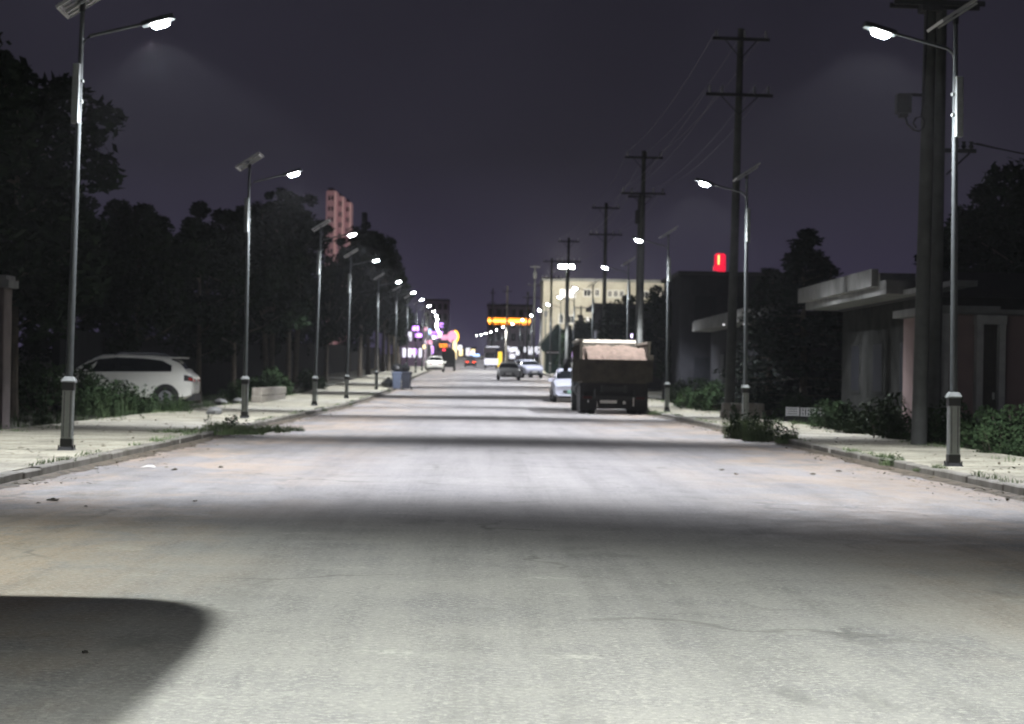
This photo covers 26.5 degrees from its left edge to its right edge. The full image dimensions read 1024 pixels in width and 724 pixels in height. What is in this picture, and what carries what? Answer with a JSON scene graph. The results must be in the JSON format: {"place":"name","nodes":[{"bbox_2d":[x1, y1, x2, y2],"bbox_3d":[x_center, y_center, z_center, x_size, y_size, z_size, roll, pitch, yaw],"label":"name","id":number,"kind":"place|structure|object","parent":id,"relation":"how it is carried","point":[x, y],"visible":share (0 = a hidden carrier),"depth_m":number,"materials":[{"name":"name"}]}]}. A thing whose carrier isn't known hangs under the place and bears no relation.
{"place":"outdoors","nodes":[
{"label":"outdoors","id":0,"kind":"place"},
{"bbox_2d":[0,275,18,429],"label":"gate pillar","id":1,"kind":"structure","parent":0,"point":[8,283],"depth_m":46.17,"materials":[{"name":"concrete"}]},
{"bbox_2d":[0,389,395,488],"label":"dirt","id":2,"kind":"structure","parent":0,"point":[91,466],"depth_m":32.39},
{"bbox_2d":[0,365,429,472],"bbox_3d":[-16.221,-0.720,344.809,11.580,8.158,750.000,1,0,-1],"label":"pavement","id":3,"kind":"structure","parent":0,"point":[46,447],"depth_m":45.57,"materials":[{"name":"concrete"}]},
{"bbox_2d":[55,0,174,450],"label":"solar street lamp","id":4,"kind":"object","parent":3,"relation":"on","point":[67,9],"visible":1,"depth_m":31.58,"materials":[{"name":"metal"}]},
{"bbox_2d":[155,387,184,411],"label":"weed clump","id":5,"kind":"object","parent":3,"relation":"on","point":[169,407],"visible":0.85,"depth_m":62.97,"materials":[{"name":"green plant"}]},
{"bbox_2d":[25,393,375,465],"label":"grass","id":6,"kind":"structure","parent":3,"relation":"on","point":[151,439],"depth_m":36.20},
{"bbox_2d":[251,386,285,402],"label":"stone wall","id":7,"kind":"structure","parent":3,"relation":"on","point":[263,394],"depth_m":86.44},
{"bbox_2d":[235,152,301,417],"bbox_3d":[-6.248,-1.937,55.520,1.645,6.763,1.000,1,0,0],"label":"solar street lamp","id":8,"kind":"object","parent":3,"relation":"on","point":[243,165],"visible":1,"depth_m":55.46,"materials":[{"name":"metal"}]},
{"bbox_2d":[293,368,327,391],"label":"leafy bush","id":9,"kind":"object","parent":3,"relation":"on","point":[305,379],"visible":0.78,"depth_m":120.65,"materials":[{"name":"green plant"}]},
{"bbox_2d":[311,219,357,405],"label":"solar street lamp","id":10,"kind":"object","parent":3,"relation":"on","point":[318,273],"visible":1,"depth_m":78.86,"materials":[{"name":"metal"}]},
{"bbox_2d":[343,248,379,398],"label":"solar street lamp","id":11,"kind":"object","parent":3,"relation":"on","point":[346,395],"visible":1,"depth_m":97.86,"materials":[{"name":"metal"}]},
{"bbox_2d":[10,348,875,434],"bbox_3d":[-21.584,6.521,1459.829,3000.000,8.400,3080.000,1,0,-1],"label":"ground","id":12,"kind":"structure","parent":0,"point":[335,378],"depth_m":148.63,"materials":[{"name":"soil"}]},
{"bbox_2d":[0,32,42,262],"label":"roadside tree","id":13,"kind":"object","parent":12,"relation":"on","point":[12,214],"visible":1,"depth_m":48.65,"materials":[{"name":"green plant"}]},
{"bbox_2d":[0,171,79,354],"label":"roadside tree","id":14,"kind":"object","parent":12,"relation":"on","point":[8,191],"visible":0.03,"depth_m":65.96,"materials":[{"name":"green plant"}]},
{"bbox_2d":[18,354,65,415],"bbox_3d":[-13.501,0.720,62.505,2.432,1.894,2.488,1,0,-31],"label":"leafy bush","id":15,"kind":"object","parent":12,"relation":"on","point":[31,393],"visible":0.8,"depth_m":62.00,"materials":[{"name":"green plant"}]},
{"bbox_2d":[0,64,128,418],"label":"roadside tree","id":16,"kind":"object","parent":12,"relation":"on","point":[46,181],"visible":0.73,"depth_m":57.32,"materials":[{"name":"green plant"}]},
{"bbox_2d":[45,364,112,415],"bbox_3d":[-12.368,0.838,62.882,2.006,1.620,2.155,1,0,13],"label":"leafy bush","id":17,"kind":"object","parent":12,"relation":"on","point":[90,380],"visible":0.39,"depth_m":62.52,"materials":[{"name":"green plant"}]},
{"bbox_2d":[20,195,154,362],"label":"roadside tree","id":18,"kind":"object","parent":12,"relation":"on","point":[39,349],"visible":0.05,"depth_m":84.17,"materials":[{"name":"green plant"}]},
{"bbox_2d":[74,375,114,414],"bbox_3d":[-12.023,0.944,61.821,1.512,1.126,1.530,1,0,-19],"label":"weed clump","id":19,"kind":"object","parent":12,"relation":"on","point":[93,407],"visible":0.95,"depth_m":61.57,"materials":[{"name":"green plant"}]},
{"bbox_2d":[95,379,140,415],"bbox_3d":[-11.342,0.981,62.257,1.462,1.081,1.461,1,0,-26],"label":"weed clump","id":20,"kind":"object","parent":12,"relation":"on","point":[121,406],"visible":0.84,"depth_m":62.10,"materials":[{"name":"green plant"}]},
{"bbox_2d":[46,352,200,408],"bbox_3d":[-11.726,0.562,65.331,4.595,1.721,2.200,1,0,-1],"label":"parked car","id":21,"kind":"object","parent":12,"relation":"on","point":[177,375],"visible":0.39,"depth_m":64.52,"materials":[{"name":"white paint"}]},
{"bbox_2d":[77,199,180,337],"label":"roadside tree","id":22,"kind":"object","parent":12,"relation":"on","point":[112,207],"visible":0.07,"depth_m":94.62,"materials":[{"name":"green plant"}]},
{"bbox_2d":[86,202,201,353],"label":"roadside tree","id":23,"kind":"object","parent":12,"relation":"on","point":[141,240],"visible":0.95,"depth_m":79.29,"materials":[{"name":"green plant"}]},
{"bbox_2d":[124,383,164,414],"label":"weed clump","id":24,"kind":"object","parent":12,"relation":"on","point":[144,406],"visible":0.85,"depth_m":62.48,"materials":[{"name":"green plant"}]},
{"bbox_2d":[1,389,311,431],"bbox_3d":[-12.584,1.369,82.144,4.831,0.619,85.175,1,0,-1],"label":"grass","id":25,"kind":"structure","parent":12,"relation":"on","point":[207,402],"depth_m":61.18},
{"bbox_2d":[148,216,273,402],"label":"roadside tree","id":26,"kind":"object","parent":12,"relation":"on","point":[216,316],"visible":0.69,"depth_m":89.80,"materials":[{"name":"green plant"}]},
{"bbox_2d":[51,329,379,410],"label":"boundary wall","id":27,"kind":"structure","parent":12,"relation":"on","point":[88,345],"depth_m":114.40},
{"bbox_2d":[0,370,431,483],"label":"kerb","id":28,"kind":"structure","parent":12,"relation":"on","point":[32,471],"depth_m":32.12,"materials":[{"name":"concrete"}]},
{"bbox_2d":[158,200,281,339],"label":"roadside tree","id":29,"kind":"object","parent":12,"relation":"on","point":[199,209],"visible":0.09,"depth_m":119.64,"materials":[{"name":"green plant"}]},
{"bbox_2d":[216,377,253,403],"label":"leafy bush","id":30,"kind":"object","parent":12,"relation":"on","point":[232,394],"visible":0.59,"depth_m":87.67,"materials":[{"name":"green plant"}]},
{"bbox_2d":[197,277,281,358],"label":"roadside tree","id":31,"kind":"object","parent":12,"relation":"on","point":[250,341],"visible":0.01,"depth_m":133.60,"materials":[{"name":"green plant"}]},
{"bbox_2d":[190,208,314,388],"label":"roadside tree","id":32,"kind":"object","parent":12,"relation":"on","point":[226,217],"visible":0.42,"depth_m":100.72,"materials":[{"name":"green plant"}]},
{"bbox_2d":[227,191,307,375],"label":"roadside tree","id":33,"kind":"object","parent":12,"relation":"on","point":[276,218],"visible":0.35,"depth_m":110.53,"materials":[{"name":"green plant"}]},
{"bbox_2d":[249,366,294,394],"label":"leafy bush","id":34,"kind":"object","parent":12,"relation":"on","point":[274,374],"visible":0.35,"depth_m":100.67,"materials":[{"name":"green plant"}]},
{"bbox_2d":[243,187,311,371],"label":"roadside tree","id":35,"kind":"object","parent":12,"relation":"on","point":[292,206],"visible":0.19,"depth_m":118.36,"materials":[{"name":"green plant"}]},
{"bbox_2d":[273,193,330,384],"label":"roadside tree","id":36,"kind":"object","parent":12,"relation":"on","point":[305,216],"visible":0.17,"depth_m":126.68,"materials":[{"name":"green plant"}]},
{"bbox_2d":[285,208,338,386],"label":"roadside tree","id":37,"kind":"object","parent":12,"relation":"on","point":[326,277],"visible":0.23,"depth_m":136.63,"materials":[{"name":"green plant"}]},
{"bbox_2d":[306,256,351,382],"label":"roadside tree","id":38,"kind":"object","parent":12,"relation":"on","point":[324,339],"visible":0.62,"depth_m":149.60,"materials":[{"name":"green plant"}]},
{"bbox_2d":[325,188,367,346],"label":"tower block","id":39,"kind":"structure","parent":12,"relation":"on","point":[339,212],"depth_m":902.34,"materials":[{"name":"concrete"}]},
{"bbox_2d":[322,247,377,378],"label":"roadside tree","id":40,"kind":"object","parent":12,"relation":"on","point":[356,318],"visible":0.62,"depth_m":167.62,"materials":[{"name":"green plant"}]},
{"bbox_2d":[334,230,386,376],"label":"roadside tree","id":41,"kind":"object","parent":12,"relation":"on","point":[374,251],"visible":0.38,"depth_m":180.62,"materials":[{"name":"green plant"}]},
{"bbox_2d":[347,222,403,374],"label":"roadside tree","id":42,"kind":"object","parent":12,"relation":"on","point":[387,293],"visible":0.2,"depth_m":194.66,"materials":[{"name":"green plant"}]},
{"bbox_2d":[362,229,400,372],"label":"roadside tree","id":43,"kind":"object","parent":12,"relation":"on","point":[388,306],"visible":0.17,"depth_m":207.78,"materials":[{"name":"green plant"}]},
{"bbox_2d":[364,265,407,370],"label":"roadside tree","id":44,"kind":"object","parent":12,"relation":"on","point":[389,336],"visible":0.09,"depth_m":235.68,"materials":[{"name":"green plant"}]},
{"bbox_2d":[374,239,406,371],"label":"roadside tree","id":45,"kind":"object","parent":12,"relation":"on","point":[383,330],"visible":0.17,"depth_m":221.64,"materials":[{"name":"green plant"}]},
{"bbox_2d":[401,324,427,365],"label":"shop row","id":46,"kind":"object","parent":12,"relation":"on","point":[411,345],"visible":0.56,"depth_m":329.83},
{"bbox_2d":[424,299,449,356],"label":"building","id":47,"kind":"structure","parent":12,"relation":"on","point":[441,307],"depth_m":639.82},
{"bbox_2d":[487,317,530,358],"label":"orange sign","id":48,"kind":"object","parent":12,"relation":"on","point":[502,320],"visible":0.77,"depth_m":596.13,"materials":[{"name":"metal"}]},
{"bbox_2d":[487,304,532,358],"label":"building","id":49,"kind":"structure","parent":12,"relation":"on","point":[514,310],"depth_m":602.10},
{"bbox_2d":[539,278,663,370],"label":"cream building","id":50,"kind":"structure","parent":12,"relation":"on","point":[616,289],"depth_m":262.19,"materials":[{"name":"concrete"}]},
{"bbox_2d":[586,294,635,339],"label":"roadside tree","id":51,"kind":"object","parent":12,"relation":"on","point":[615,312],"visible":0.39,"depth_m":139.49,"materials":[{"name":"green plant"}]},
{"bbox_2d":[586,303,661,388],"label":"dark shed","id":52,"kind":"structure","parent":12,"relation":"on","point":[656,383],"depth_m":150.16,"materials":[{"name":"concrete"}]},
{"bbox_2d":[617,285,663,360],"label":"roadside tree","id":53,"kind":"object","parent":12,"relation":"on","point":[655,346],"visible":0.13,"depth_m":124.70,"materials":[{"name":"green plant"}]},
{"bbox_2d":[624,288,672,379],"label":"roadside tree","id":54,"kind":"object","parent":12,"relation":"on","point":[655,329],"visible":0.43,"depth_m":111.76,"materials":[{"name":"green plant"}]},
{"bbox_2d":[674,377,719,409],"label":"leafy bush","id":55,"kind":"object","parent":12,"relation":"on","point":[682,400],"visible":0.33,"depth_m":87.97,"materials":[{"name":"green plant"}]},
{"bbox_2d":[685,379,724,411],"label":"leafy bush","id":56,"kind":"object","parent":12,"relation":"on","point":[699,402],"visible":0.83,"depth_m":82.68,"materials":[{"name":"green plant"}]},
{"bbox_2d":[661,271,797,401],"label":"dark building","id":57,"kind":"structure","parent":12,"relation":"on","point":[696,295],"depth_m":106.16,"materials":[{"name":"concrete"}]},
{"bbox_2d":[692,356,710,382],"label":"window","id":58,"kind":"structure","parent":57,"relation":"in","point":[701,365],"depth_m":106.11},
{"bbox_2d":[693,294,717,320],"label":"window","id":59,"kind":"structure","parent":57,"relation":"in","point":[704,305],"depth_m":106.14,"materials":[{"name":"glass"}]},
{"bbox_2d":[692,303,842,420],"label":"house","id":60,"kind":"structure","parent":12,"relation":"on","point":[715,327],"depth_m":86.31,"materials":[{"name":"concrete"}]},
{"bbox_2d":[712,267,824,417],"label":"conifer tree","id":61,"kind":"object","parent":12,"relation":"on","point":[772,276],"visible":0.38,"depth_m":74.46,"materials":[{"name":"green plant"}]},
{"bbox_2d":[543,373,1023,495],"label":"kerb","id":62,"kind":"structure","parent":12,"relation":"on","point":[1015,488],"depth_m":31.97,"materials":[{"name":"concrete"}]},
{"bbox_2d":[735,227,842,411],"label":"conifer tree","id":63,"kind":"object","parent":12,"relation":"on","point":[800,256],"visible":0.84,"depth_m":72.78,"materials":[{"name":"green plant"}]},
{"bbox_2d":[777,390,815,418],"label":"leafy bush","id":64,"kind":"object","parent":12,"relation":"on","point":[803,402],"visible":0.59,"depth_m":69.05,"materials":[{"name":"green plant"}]},
{"bbox_2d":[754,255,842,414],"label":"conifer tree","id":65,"kind":"object","parent":12,"relation":"on","point":[825,261],"visible":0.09,"depth_m":76.08,"materials":[{"name":"green plant"}]},
{"bbox_2d":[784,407,823,423],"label":"lattice panel","id":66,"kind":"object","parent":12,"relation":"on","point":[794,417],"visible":0.69,"depth_m":66.30,"materials":[{"name":"white plastic"}]},
{"bbox_2d":[810,398,859,429],"bbox_3d":[8.089,1.399,54.574,1.297,1.010,1.327,1,0,-11],"label":"leafy bush","id":67,"kind":"object","parent":12,"relation":"on","point":[831,418],"visible":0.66,"depth_m":54.41,"materials":[{"name":"green plant"}]},
{"bbox_2d":[833,410,874,433],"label":"leafy bush","id":68,"kind":"object","parent":12,"relation":"on","point":[849,427],"visible":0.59,"depth_m":50.59,"materials":[{"name":"green plant"}]},
{"bbox_2d":[854,392,910,436],"bbox_3d":[8.453,1.267,48.797,1.525,1.231,1.638,1,-1,-44],"label":"leafy bush","id":69,"kind":"object","parent":12,"relation":"on","point":[880,414],"visible":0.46,"depth_m":48.65,"materials":[{"name":"green plant"}]},
{"bbox_2d":[873,413,911,439],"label":"leafy bush","id":70,"kind":"object","parent":12,"relation":"on","point":[895,431],"visible":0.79,"depth_m":46.00,"materials":[{"name":"green plant"}]},
{"bbox_2d":[798,269,1023,430],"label":"house","id":71,"kind":"structure","parent":12,"relation":"on","point":[867,303],"depth_m":56.05,"materials":[{"name":"concrete"}]},
{"bbox_2d":[850,343,860,392],"bbox_3d":[9.587,0.173,60.749,0.034,1.400,1.400,1,0,-1],"label":"window","id":72,"kind":"structure","parent":71,"relation":"in","point":[855,347],"depth_m":60.62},
{"bbox_2d":[872,341,883,394],"bbox_3d":[9.638,0.151,57.349,0.034,1.400,1.400,1,0,-1],"label":"window","id":73,"kind":"structure","parent":71,"relation":"in","point":[878,346],"depth_m":57.24,"materials":[{"name":"glass"}]},
{"bbox_2d":[902,395,978,447],"bbox_3d":[8.647,1.276,43.395,1.758,1.252,1.706,1,0,-13],"label":"leafy bush","id":74,"kind":"object","parent":12,"relation":"on","point":[936,433],"visible":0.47,"depth_m":43.12,"materials":[{"name":"green plant"}]},
{"bbox_2d":[928,10,976,442],"bbox_3d":[8.982,-4.448,44.167,0.882,12.600,0.270,1,0,-1],"label":"utility pole","id":75,"kind":"object","parent":12,"relation":"on","point":[935,341],"visible":0.69,"depth_m":44.06,"materials":[{"name":"concrete"}]},
{"bbox_2d":[893,305,1023,448],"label":"gate lodge","id":76,"kind":"structure","parent":12,"relation":"on","point":[990,360],"depth_m":45.14,"materials":[{"name":"concrete"}]},
{"bbox_2d":[982,324,996,420],"bbox_3d":[9.866,0.498,45.097,0.330,2.550,0.097,1,0,-1],"label":"door","id":77,"kind":"structure","parent":76,"relation":"in","point":[990,331],"depth_m":45.10,"materials":[{"name":"metal"}]},
{"bbox_2d":[914,199,1023,272],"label":"roadside tree","id":78,"kind":"object","parent":12,"relation":"on","point":[979,216],"visible":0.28,"depth_m":54.59,"materials":[{"name":"green plant"}]},
{"bbox_2d":[943,157,1023,272],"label":"roadside tree","id":79,"kind":"object","parent":12,"relation":"on","point":[1014,196],"visible":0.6,"depth_m":52.77,"materials":[{"name":"green plant"}]},
{"bbox_2d":[944,182,1023,271],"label":"roadside tree","id":80,"kind":"object","parent":12,"relation":"on","point":[978,195],"visible":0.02,"depth_m":59.96,"materials":[{"name":"green plant"}]},
{"bbox_2d":[960,404,1015,451],"bbox_3d":[8.931,1.300,40.590,1.379,1.037,1.284,1,0,2],"label":"leafy bush","id":81,"kind":"object","parent":12,"relation":"on","point":[964,433],"visible":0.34,"depth_m":40.52,"materials":[{"name":"green plant"}]},
{"bbox_2d":[970,419,1023,455],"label":"leafy bush","id":82,"kind":"object","parent":12,"relation":"on","point":[1004,440],"visible":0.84,"depth_m":37.68,"materials":[{"name":"green plant"}]},
{"bbox_2d":[976,403,1023,455],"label":"leafy bush","id":83,"kind":"object","parent":12,"relation":"on","point":[1016,427],"visible":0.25,"depth_m":39.10,"materials":[{"name":"green plant"}]},
{"bbox_2d":[0,355,1023,723],"bbox_3d":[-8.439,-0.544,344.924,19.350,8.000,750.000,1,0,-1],"label":"road","id":84,"kind":"structure","parent":0,"point":[478,543],"depth_m":13.92,"materials":[{"name":"asphalt"}]},
{"bbox_2d":[484,346,499,367],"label":"parked bus","id":85,"kind":"object","parent":84,"relation":"on","point":[490,355],"visible":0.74,"depth_m":329.99,"materials":[{"name":"white metal"}]},
{"bbox_2d":[495,362,522,379],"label":"parked car","id":86,"kind":"object","parent":84,"relation":"on","point":[508,369],"visible":1,"depth_m":172.74,"materials":[{"name":"silver metal"}]},
{"bbox_2d":[5,399,1023,501],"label":"fallen leaves","id":87,"kind":"object","parent":84,"relation":"on","point":[646,414],"visible":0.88,"depth_m":32.42,"materials":[{"name":"plant"}]},
{"bbox_2d":[514,359,542,377],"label":"parked car","id":88,"kind":"object","parent":84,"relation":"on","point":[531,367],"visible":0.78,"depth_m":188.37,"materials":[{"name":"white paint"}]},
{"bbox_2d":[548,367,570,401],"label":"parked car","id":89,"kind":"object","parent":84,"relation":"on","point":[560,381],"visible":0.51,"depth_m":103.81,"materials":[{"name":"white paint"}]},
{"bbox_2d":[563,339,653,413],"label":"dump truck","id":90,"kind":"object","parent":84,"relation":"on","point":[596,384],"visible":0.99,"depth_m":78.52,"materials":[{"name":"paint"}]},
{"bbox_2d":[583,344,646,359],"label":"sand","id":91,"kind":"structure","parent":90,"relation":"in","point":[617,352],"depth_m":79.26,"materials":[{"name":"sand"}]},
{"bbox_2d":[720,401,761,438],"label":"grass clump","id":92,"kind":"object","parent":84,"relation":"on","point":[732,430],"visible":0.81,"depth_m":48.56,"materials":[{"name":"green plant"}]},
{"bbox_2d":[739,408,778,441],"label":"grass clump","id":93,"kind":"object","parent":84,"relation":"on","point":[757,433],"visible":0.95,"depth_m":46.56,"materials":[{"name":"green plant"}]},
{"bbox_2d":[645,413,1023,500],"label":"dirt","id":94,"kind":"structure","parent":84,"relation":"on","point":[914,474],"depth_m":32.11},
{"bbox_2d":[771,421,800,443],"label":"grass clump","id":95,"kind":"object","parent":94,"relation":"on","point":[782,437],"visible":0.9,"depth_m":44.37,"materials":[{"name":"green plant"}]},
{"bbox_2d":[0,0,1023,356],"label":"sky","id":96,"kind":"structure","parent":0,"point":[475,136],"materials":[{"name":"purple"}]},
{"bbox_2d":[478,355,1023,484],"bbox_3d":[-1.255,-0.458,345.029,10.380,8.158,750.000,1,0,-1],"label":"pavement","id":97,"kind":"structure","parent":0,"point":[917,454],"depth_m":39.42,"materials":[{"name":"concrete"}]},
{"bbox_2d":[537,324,571,372],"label":"building","id":98,"kind":"structure","parent":97,"relation":"on","point":[545,344],"depth_m":222.26,"materials":[{"name":"metal"}]},
{"bbox_2d":[556,238,580,358],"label":"utility pole","id":99,"kind":"object","parent":97,"relation":"on","point":[568,261],"visible":0.98,"depth_m":190.03,"materials":[{"name":"wood"}]},
{"bbox_2d":[589,203,621,339],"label":"utility pole","id":100,"kind":"object","parent":97,"relation":"on","point":[605,208],"visible":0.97,"depth_m":142.04,"materials":[{"name":"wood"}]},
{"bbox_2d":[628,195,650,343],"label":"line pole","id":101,"kind":"object","parent":97,"relation":"on","point":[637,217],"visible":0.48,"depth_m":111.05,"materials":[{"name":"wood"}]},
{"bbox_2d":[621,151,665,343],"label":"utility pole","id":102,"kind":"object","parent":97,"relation":"on","point":[643,157],"visible":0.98,"depth_m":105.03,"materials":[{"name":"wood"}]},
{"bbox_2d":[632,226,677,411],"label":"solar street lamp","id":103,"kind":"object","parent":97,"relation":"on","point":[666,383],"visible":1,"depth_m":79.35,"materials":[{"name":"metal"}]},
{"bbox_2d":[695,162,760,422],"bbox_3d":[5.511,-1.724,56.011,1.650,6.763,1.000,0,0,0],"label":"solar street lamp","id":104,"kind":"object","parent":97,"relation":"on","point":[745,387],"visible":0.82,"depth_m":55.96,"materials":[{"name":"metal"}]},
{"bbox_2d":[706,28,772,410],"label":"utility pole","id":105,"kind":"object","parent":97,"relation":"on","point":[740,39],"visible":0.99,"depth_m":70.03,"materials":[{"name":"concrete"}]},
{"bbox_2d":[720,403,763,417],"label":"stone block","id":106,"kind":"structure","parent":97,"relation":"on","point":[759,407],"depth_m":68.42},
{"bbox_2d":[648,409,1023,482],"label":"grass","id":107,"kind":"structure","parent":97,"relation":"on","point":[941,467],"depth_m":30.52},
{"bbox_2d":[862,0,977,466],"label":"solar street lamp","id":108,"kind":"object","parent":97,"relation":"on","point":[953,396],"visible":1,"depth_m":31.36,"materials":[{"name":"metal"}]},
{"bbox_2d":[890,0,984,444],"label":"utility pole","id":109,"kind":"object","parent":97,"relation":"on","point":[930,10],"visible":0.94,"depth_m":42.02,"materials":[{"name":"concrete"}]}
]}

